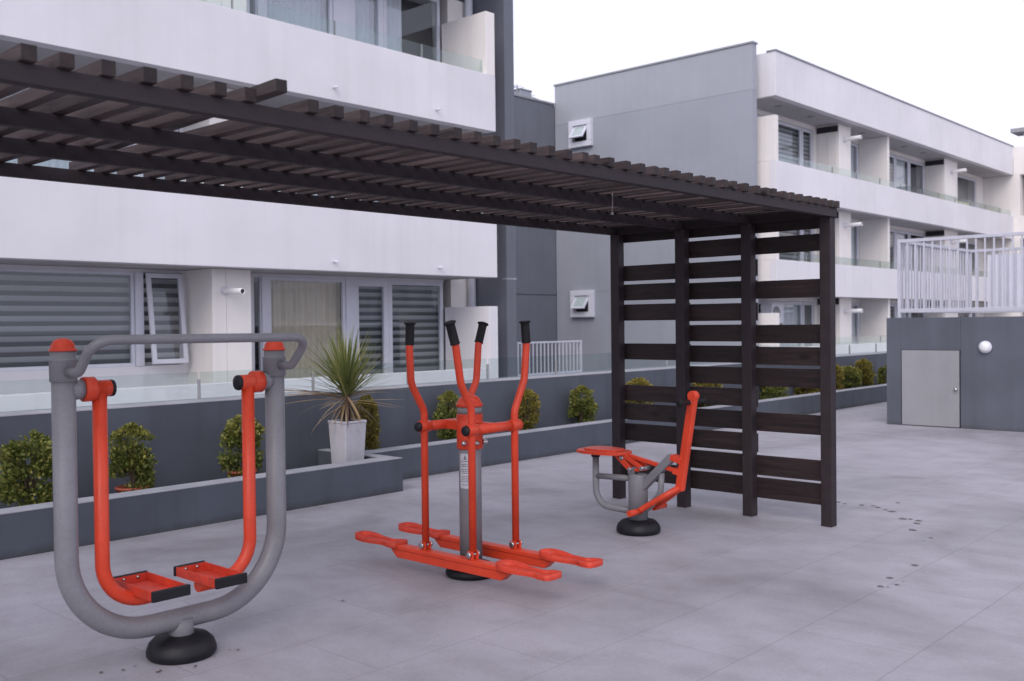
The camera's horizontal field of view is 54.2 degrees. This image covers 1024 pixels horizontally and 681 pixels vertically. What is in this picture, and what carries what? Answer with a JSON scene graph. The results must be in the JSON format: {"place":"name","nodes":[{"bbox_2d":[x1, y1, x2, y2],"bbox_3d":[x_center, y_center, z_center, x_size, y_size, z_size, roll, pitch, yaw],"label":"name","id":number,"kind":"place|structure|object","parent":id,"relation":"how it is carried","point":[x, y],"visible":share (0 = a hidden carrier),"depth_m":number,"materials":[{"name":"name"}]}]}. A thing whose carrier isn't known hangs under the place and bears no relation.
{"place":"outdoors","nodes":[
{"label":"outdoors","id":0,"kind":"place"},
{"bbox_2d":[0,0,497,411],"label":"apartment building","id":1,"kind":"structure","parent":0,"point":[82,266],"depth_m":13.81,"materials":[{"name":"white paint"}]},
{"bbox_2d":[0,88,131,173],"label":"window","id":2,"kind":"structure","parent":1,"relation":"in","point":[55,163],"depth_m":12.80,"materials":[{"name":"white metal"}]},
{"bbox_2d":[0,268,134,371],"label":"window","id":3,"kind":"structure","parent":1,"relation":"in","point":[39,307],"depth_m":12.84,"materials":[{"name":"white metal"}]},
{"bbox_2d":[221,286,244,294],"bbox_3d":[-3.757,-0.676,13.524,0.441,0.120,0.116,0,1,42],"label":"security camera","id":4,"kind":"object","parent":1,"relation":"attached to","point":[225,290],"visible":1,"depth_m":13.49,"materials":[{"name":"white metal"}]},
{"bbox_2d":[249,0,256,14],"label":"window","id":5,"kind":"structure","parent":1,"relation":"in","point":[254,1],"depth_m":14.84,"materials":[{"name":"white metal"}]},
{"bbox_2d":[253,276,261,370],"bbox_3d":[-3.842,0.208,14.937,0.184,2.332,0.143,0,1,42],"label":"window","id":6,"kind":"structure","parent":1,"relation":"in","point":[259,277],"depth_m":14.92,"materials":[{"name":"white metal"}]},
{"bbox_2d":[264,0,332,34],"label":"window","id":7,"kind":"structure","parent":1,"relation":"in","point":[311,14],"depth_m":15.63,"materials":[{"name":"grey glass"}]},
{"bbox_2d":[268,276,345,378],"bbox_3d":[-3.225,0.191,15.617,0.190,2.332,1.455,0,1,42],"label":"window","id":8,"kind":"structure","parent":1,"relation":"in","point":[308,307],"depth_m":15.71,"materials":[{"name":"white metal"}]},
{"bbox_2d":[350,0,383,47],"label":"balcony door","id":9,"kind":"structure","parent":1,"relation":"in","point":[366,16],"depth_m":16.58,"materials":[{"name":"white glass"}]},
{"bbox_2d":[354,279,389,373],"bbox_3d":[-2.343,0.166,16.525,0.114,2.332,0.745,0,1,42],"label":"balcony door","id":10,"kind":"structure","parent":1,"relation":"in","point":[371,297],"depth_m":16.63,"materials":[{"name":"white glass"}]},
{"bbox_2d":[383,0,439,61],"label":"window","id":11,"kind":"structure","parent":1,"relation":"in","point":[437,4],"depth_m":17.57,"materials":[{"name":"white metal"}]},
{"bbox_2d":[389,280,443,372],"bbox_3d":[-1.668,0.147,17.264,0.114,2.332,1.248,0,1,42],"label":"window","id":12,"kind":"structure","parent":1,"relation":"in","point":[420,303],"depth_m":17.37,"materials":[{"name":"grey glass"}]},
{"bbox_2d":[0,402,1023,680],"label":"pavement","id":13,"kind":"structure","parent":0,"point":[908,566],"depth_m":6.07,"materials":[{"name":"grey concrete"}]},
{"bbox_2d":[48,333,306,664],"bbox_3d":[-1.580,0.753,4.855,0.526,1.574,1.231,0,1,42],"label":"air walker","id":14,"kind":"object","parent":13,"relation":"on","point":[178,639],"visible":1,"depth_m":4.75,"materials":[{"name":"grey metal"}]},
{"bbox_2d":[0,448,402,559],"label":"planter","id":15,"kind":"object","parent":13,"relation":"on","point":[26,530],"visible":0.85,"depth_m":8.07,"materials":[{"name":"grey concrete"}]},
{"bbox_2d":[0,429,52,506],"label":"shrub","id":16,"kind":"object","parent":15,"relation":"in","point":[14,468],"visible":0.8,"depth_m":7.67,"materials":[{"name":"green plant"}]},
{"bbox_2d":[108,422,157,492],"bbox_3d":[-3.178,1.046,8.381,0.432,0.740,0.423,0,1,42],"label":"shrub","id":17,"kind":"object","parent":15,"relation":"in","point":[136,465],"visible":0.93,"depth_m":8.31,"materials":[{"name":"green plant"}]},
{"bbox_2d":[216,414,264,477],"bbox_3d":[-2.478,1.014,9.164,0.460,0.715,0.455,0,1,42],"label":"shrub","id":18,"kind":"object","parent":15,"relation":"in","point":[231,436],"visible":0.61,"depth_m":9.08,"materials":[{"name":"green plant"}]},
{"bbox_2d":[328,418,366,463],"bbox_3d":[-1.601,1.044,9.755,0.270,0.538,0.270,0,1,42],"label":"plant pot","id":19,"kind":"object","parent":15,"relation":"in","point":[347,444],"visible":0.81,"depth_m":9.67,"materials":[{"name":"ceramic"}]},
{"bbox_2d":[284,320,402,438],"bbox_3d":[-1.621,0.395,9.764,1.352,1.233,1.345,0,1,42],"label":"spiky plant","id":20,"kind":"object","parent":19,"relation":"in","point":[346,371],"visible":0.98,"depth_m":9.68,"materials":[{"name":"green plant"}]},
{"bbox_2d":[0,43,839,526],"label":"pergola","id":21,"kind":"object","parent":13,"relation":"on","point":[96,117],"visible":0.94,"depth_m":6.61,"materials":[{"name":"brown wood"}]},
{"bbox_2d":[0,351,886,508],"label":"wall","id":22,"kind":"structure","parent":13,"relation":"on","point":[184,444],"depth_m":10.23,"materials":[{"name":"grey stone"}]},
{"bbox_2d":[0,340,876,412],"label":"glass balustrade","id":23,"kind":"object","parent":22,"relation":"on","point":[313,383],"visible":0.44,"depth_m":11.76,"materials":[{"name":"glass"}]},
{"bbox_2d":[355,320,602,580],"bbox_3d":[-0.281,0.685,6.403,1.760,1.630,0.797,0,1,42],"label":"elliptical walker","id":24,"kind":"object","parent":13,"relation":"on","point":[471,427],"visible":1,"depth_m":6.35,"materials":[{"name":"red metal"}]},
{"bbox_2d":[458,0,516,377],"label":"wall fin","id":25,"kind":"object","parent":13,"relation":"on","point":[499,291],"depth_m":17.74,"materials":[{"name":"grey paint"}]},
{"bbox_2d":[514,93,556,373],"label":"link wall","id":26,"kind":"structure","parent":13,"relation":"on","point":[534,120],"depth_m":29.98,"materials":[{"name":"paint"}]},
{"bbox_2d":[514,88,531,96],"bbox_3d":[0.143,-7.457,31.110,0.840,0.559,0.540,0,1,42],"label":"roof box","id":27,"kind":"object","parent":26,"relation":"on","point":[524,92],"visible":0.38,"depth_m":30.78,"materials":[{"name":"metal"}]},
{"bbox_2d":[517,340,581,376],"bbox_3d":[0.735,0.649,19.189,0.044,1.277,1.914,0,1,42],"label":"metal railing","id":28,"kind":"object","parent":13,"relation":"on","point":[562,371],"visible":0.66,"depth_m":19.22,"materials":[{"name":"white metal"}]},
{"bbox_2d":[364,384,886,479],"bbox_3d":[5.253,1.096,17.870,0.651,0.325,20.578,0,1,42],"label":"planter","id":29,"kind":"object","parent":13,"relation":"on","point":[443,456],"visible":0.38,"depth_m":12.25,"materials":[{"name":"grey stone"}]},
{"bbox_2d":[353,394,380,449],"bbox_3d":[-1.510,0.927,10.425,0.285,0.759,0.295,-1,1,-15],"label":"shrub","id":30,"kind":"object","parent":29,"relation":"in","point":[371,440],"visible":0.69,"depth_m":10.38,"materials":[{"name":"green plant"}]},
{"bbox_2d":[433,390,458,439],"bbox_3d":[-0.715,0.909,11.489,0.382,0.689,0.379,0,1,42],"label":"shrub","id":31,"kind":"object","parent":29,"relation":"in","point":[449,399],"visible":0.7,"depth_m":11.42,"materials":[{"name":"green plant"}]},
{"bbox_2d":[518,388,540,430],"bbox_3d":[0.200,0.932,12.494,0.333,0.688,0.345,0,1,16],"label":"shrub","id":32,"kind":"object","parent":29,"relation":"in","point":[525,408],"visible":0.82,"depth_m":12.43,"materials":[{"name":"green plant"}]},
{"bbox_2d":[567,385,598,422],"bbox_3d":[0.928,0.920,13.292,0.446,0.674,0.426,0,1,42],"label":"shrub","id":33,"kind":"object","parent":29,"relation":"in","point":[582,409],"visible":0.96,"depth_m":13.22,"materials":[{"name":"green plant"}]},
{"bbox_2d":[625,377,654,403],"bbox_3d":[1.798,0.892,14.261,0.513,0.750,0.530,0,1,42],"label":"shrub","id":34,"kind":"object","parent":29,"relation":"in","point":[639,381],"visible":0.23,"depth_m":14.19,"materials":[{"name":"green plant"}]},
{"bbox_2d":[692,383,722,407],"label":"shrub","id":35,"kind":"object","parent":29,"relation":"in","point":[706,385],"visible":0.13,"depth_m":15.52,"materials":[{"name":"green plant"}]},
{"bbox_2d":[759,386,788,399],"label":"shrub","id":36,"kind":"object","parent":29,"relation":"in","point":[771,391],"visible":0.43,"depth_m":17.05,"materials":[{"name":"green plant"}]},
{"bbox_2d":[794,387,819,394],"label":"shrub","id":37,"kind":"object","parent":29,"relation":"in","point":[799,391],"visible":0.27,"depth_m":18.07,"materials":[{"name":"green plant"}]},
{"bbox_2d":[836,364,844,389],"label":"shrub","id":38,"kind":"object","parent":29,"relation":"in","point":[839,375],"visible":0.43,"depth_m":18.90,"materials":[{"name":"green plant"}]},
{"bbox_2d":[837,365,862,388],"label":"shrub","id":39,"kind":"object","parent":29,"relation":"in","point":[855,373],"visible":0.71,"depth_m":19.33,"materials":[{"name":"green plant"}]},
{"bbox_2d":[854,358,875,387],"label":"shrub","id":40,"kind":"object","parent":29,"relation":"in","point":[868,374],"visible":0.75,"depth_m":19.84,"materials":[{"name":"green plant"}]},
{"bbox_2d":[877,364,886,384],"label":"shrub","id":41,"kind":"object","parent":29,"relation":"in","point":[882,378],"visible":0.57,"depth_m":20.69,"materials":[{"name":"green plant"}]},
{"bbox_2d":[576,391,706,535],"bbox_3d":[0.958,0.916,7.654,1.080,1.100,0.471,0,1,42],"label":"rowing machine","id":42,"kind":"object","parent":13,"relation":"on","point":[637,522],"visible":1,"depth_m":7.56,"materials":[{"name":"red metal"}]},
{"bbox_2d":[886,316,1023,431],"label":"utility room","id":43,"kind":"object","parent":13,"relation":"on","point":[943,372],"visible":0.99,"depth_m":14.76,"materials":[{"name":"stone"}]},
{"bbox_2d":[902,350,959,427],"bbox_3d":[6.259,0.714,15.004,0.842,1.133,0.097,0,1,42],"label":"door","id":44,"kind":"structure","parent":43,"relation":"in","point":[930,378],"depth_m":15.00,"materials":[{"name":"grey metal"}]},
{"bbox_2d":[897,232,1023,317],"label":"roof railing","id":45,"kind":"object","parent":43,"relation":"on","point":[1005,275],"visible":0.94,"depth_m":15.97,"materials":[{"name":"white metal"}]},
{"bbox_2d":[978,341,991,352],"bbox_3d":[6.814,0.096,14.440,0.180,0.180,0.095,0,1,42],"label":"bulkhead lamp","id":46,"kind":"object","parent":43,"relation":"attached to","point":[984,346],"visible":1,"depth_m":14.41,"materials":[{"name":"white glass"}]},
{"bbox_2d":[513,0,1023,146],"label":"sky","id":47,"kind":"structure","parent":0,"point":[959,61],"materials":[{"name":"white"}]},
{"bbox_2d":[553,41,1013,373],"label":"apartment building","id":48,"kind":"structure","parent":0,"point":[778,120],"depth_m":29.68,"materials":[{"name":"paint"}]},
{"bbox_2d":[568,118,592,148],"bbox_3d":[1.980,-6.166,29.775,0.840,0.800,0.341,0,1,42],"label":"vent window","id":49,"kind":"structure","parent":48,"relation":"in","point":[580,132],"depth_m":29.77,"materials":[{"name":"white metal"}]},
{"bbox_2d":[570,290,594,316],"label":"vent window","id":50,"kind":"structure","parent":48,"relation":"in","point":[582,302],"depth_m":29.83,"materials":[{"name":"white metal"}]},
{"bbox_2d":[758,301,776,312],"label":"window","id":51,"kind":"structure","parent":48,"relation":"in","point":[759,302],"depth_m":28.27,"materials":[{"name":"white metal"}]},
{"bbox_2d":[761,304,783,324],"bbox_3d":[7.262,-0.725,28.031,0.461,0.600,0.700,0,1,42],"label":"air conditioner","id":52,"kind":"object","parent":48,"relation":"attached to","point":[772,308],"visible":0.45,"depth_m":27.82,"materials":[{"name":"white metal"}]},
{"bbox_2d":[778,121,801,165],"bbox_3d":[8.071,-5.161,29.331,0.114,2.349,1.560,0,1,42],"label":"window","id":53,"kind":"structure","parent":48,"relation":"in","point":[789,136],"depth_m":29.52,"materials":[{"name":"white metal"}]},
{"bbox_2d":[777,301,802,346],"bbox_3d":[8.098,-0.052,29.439,0.195,2.170,1.560,0,1,42],"label":"window","id":54,"kind":"structure","parent":48,"relation":"in","point":[793,314],"depth_m":29.72,"materials":[{"name":"white glass"}]},
{"bbox_2d":[779,230,801,260],"bbox_3d":[8.100,-2.562,29.372,0.114,2.349,1.560,0,1,42],"label":"window","id":55,"kind":"structure","parent":48,"relation":"in","point":[794,256],"depth_m":29.64,"materials":[{"name":"glass"}]},
{"bbox_2d":[801,128,812,168],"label":"window","id":56,"kind":"structure","parent":48,"relation":"in","point":[806,135],"depth_m":30.34,"materials":[{"name":"white metal"}]},
{"bbox_2d":[802,229,812,261],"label":"window","id":57,"kind":"structure","parent":48,"relation":"in","point":[810,231],"depth_m":30.39,"materials":[{"name":"glass"}]},
{"bbox_2d":[802,302,813,346],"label":"window","id":58,"kind":"structure","parent":48,"relation":"in","point":[803,303],"depth_m":30.42,"materials":[{"name":"white metal"}]},
{"bbox_2d":[818,134,836,173],"bbox_3d":[9.559,-5.118,30.317,0.580,2.199,0.017,0,1,42],"label":"cupboard door","id":59,"kind":"structure","parent":48,"relation":"in","point":[832,139],"depth_m":30.28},
{"bbox_2d":[819,220,836,263],"bbox_3d":[9.587,-2.519,30.358,0.580,2.199,0.017,0,1,42],"label":"cupboard door","id":60,"kind":"structure","parent":48,"relation":"in","point":[835,220],"depth_m":30.17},
{"bbox_2d":[819,307,837,344],"bbox_3d":[9.615,-0.009,30.398,0.580,2.020,0.017,0,1,42],"label":"cupboard door","id":61,"kind":"structure","parent":48,"relation":"in","point":[836,308],"depth_m":30.21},
{"bbox_2d":[843,135,861,141],"bbox_3d":[10.262,-6.093,30.163,0.539,0.167,0.167,0,1,42],"label":"wall lamp","id":62,"kind":"object","parent":48,"relation":"attached to","point":[850,138],"visible":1,"depth_m":30.12,"materials":[{"name":"white metal"}]},
{"bbox_2d":[843,222,862,227],"bbox_3d":[10.291,-3.494,30.204,0.539,0.167,0.167,0,1,42],"label":"wall lamp","id":63,"kind":"object","parent":48,"relation":"attached to","point":[855,224],"visible":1,"depth_m":30.16,"materials":[{"name":"white metal"}]},
{"bbox_2d":[844,308,862,313],"bbox_3d":[10.319,-0.894,30.246,0.539,0.167,0.167,0,1,42],"label":"wall lamp","id":64,"kind":"object","parent":48,"relation":"attached to","point":[853,310],"visible":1,"depth_m":30.20,"materials":[{"name":"white metal"}]},
{"bbox_2d":[851,143,858,178],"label":"window","id":65,"kind":"structure","parent":48,"relation":"in","point":[853,145],"depth_m":32.81,"materials":[{"name":"white metal"}]},
{"bbox_2d":[851,226,858,265],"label":"window","id":66,"kind":"structure","parent":48,"relation":"in","point":[857,227],"depth_m":32.86,"materials":[{"name":"white metal"}]},
{"bbox_2d":[852,303,858,343],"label":"window","id":67,"kind":"structure","parent":48,"relation":"in","point":[853,304],"depth_m":32.89,"materials":[{"name":"grey glass"}]},
{"bbox_2d":[889,154,894,187],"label":"window","id":68,"kind":"structure","parent":48,"relation":"in","point":[891,157],"depth_m":35.08,"materials":[{"name":"white metal"}]},
{"bbox_2d":[890,229,895,268],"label":"window","id":69,"kind":"structure","parent":48,"relation":"in","point":[891,230],"depth_m":35.12,"materials":[{"name":"white metal"}]},
{"bbox_2d":[890,304,895,317],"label":"window","id":70,"kind":"structure","parent":48,"relation":"in","point":[892,306],"depth_m":35.16,"materials":[{"name":"white glass"}]},
{"bbox_2d":[892,156,908,190],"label":"window","id":71,"kind":"structure","parent":48,"relation":"in","point":[900,178],"depth_m":35.82,"materials":[{"name":"glass"}]},
{"bbox_2d":[892,230,909,269],"bbox_3d":[13.852,-2.726,35.723,0.190,2.349,1.280,0,1,42],"label":"window","id":72,"kind":"structure","parent":48,"relation":"in","point":[899,234],"depth_m":35.70,"materials":[{"name":"white metal"}]},
{"bbox_2d":[896,304,909,317],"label":"window","id":73,"kind":"structure","parent":48,"relation":"in","point":[903,315],"depth_m":35.91,"materials":[{"name":"white metal"}]},
{"bbox_2d":[909,160,923,194],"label":"window","id":74,"kind":"structure","parent":48,"relation":"in","point":[910,161],"depth_m":36.76,"materials":[{"name":"white metal"}]},
{"bbox_2d":[910,232,924,270],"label":"window","id":75,"kind":"structure","parent":48,"relation":"in","point":[915,234],"depth_m":36.35,"materials":[{"name":"white metal"}]},
{"bbox_2d":[910,304,924,317],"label":"window","id":76,"kind":"structure","parent":48,"relation":"in","point":[923,314],"depth_m":37.05,"materials":[{"name":"white metal"}]},
{"bbox_2d":[927,166,942,198],"bbox_3d":[15.589,-5.289,36.915,0.580,2.199,0.017,0,1,42],"label":"cupboard door","id":77,"kind":"structure","parent":48,"relation":"in","point":[934,179],"depth_m":36.89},
{"bbox_2d":[927,240,942,271],"bbox_3d":[15.617,-2.690,36.956,0.580,2.199,0.017,0,1,42],"label":"cupboard door","id":78,"kind":"structure","parent":48,"relation":"in","point":[928,242],"depth_m":36.99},
{"bbox_2d":[927,313,942,317],"bbox_3d":[15.645,-0.180,36.996,0.580,2.020,0.017,0,1,42],"label":"cupboard door","id":79,"kind":"structure","parent":48,"relation":"in","point":[929,315],"depth_m":37.02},
{"bbox_2d":[950,168,966,173],"bbox_3d":[16.501,-6.270,36.990,0.539,0.167,0.167,0,1,42],"label":"wall lamp","id":80,"kind":"object","parent":48,"relation":"attached to","point":[958,170],"visible":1,"depth_m":36.96,"materials":[{"name":"white metal"}]},
{"bbox_2d":[951,239,965,243],"bbox_3d":[16.530,-3.671,37.031,0.539,0.167,0.167,0,1,42],"label":"wall lamp","id":81,"kind":"object","parent":48,"relation":"attached to","point":[960,241],"visible":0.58,"depth_m":36.96,"materials":[{"name":"white metal"}]},
{"bbox_2d":[957,174,975,206],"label":"window","id":82,"kind":"structure","parent":48,"relation":"in","point":[960,176],"depth_m":41.32,"materials":[{"name":"white metal"}]},
{"bbox_2d":[968,241,974,275],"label":"window","id":83,"kind":"structure","parent":48,"relation":"in","point":[973,243],"depth_m":41.37,"materials":[{"name":"white metal"}]},
{"bbox_2d":[983,127,1023,316],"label":"apartment wing","id":84,"kind":"structure","parent":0,"point":[1005,194],"depth_m":41.41,"materials":[{"name":"white paint"}]}
]}

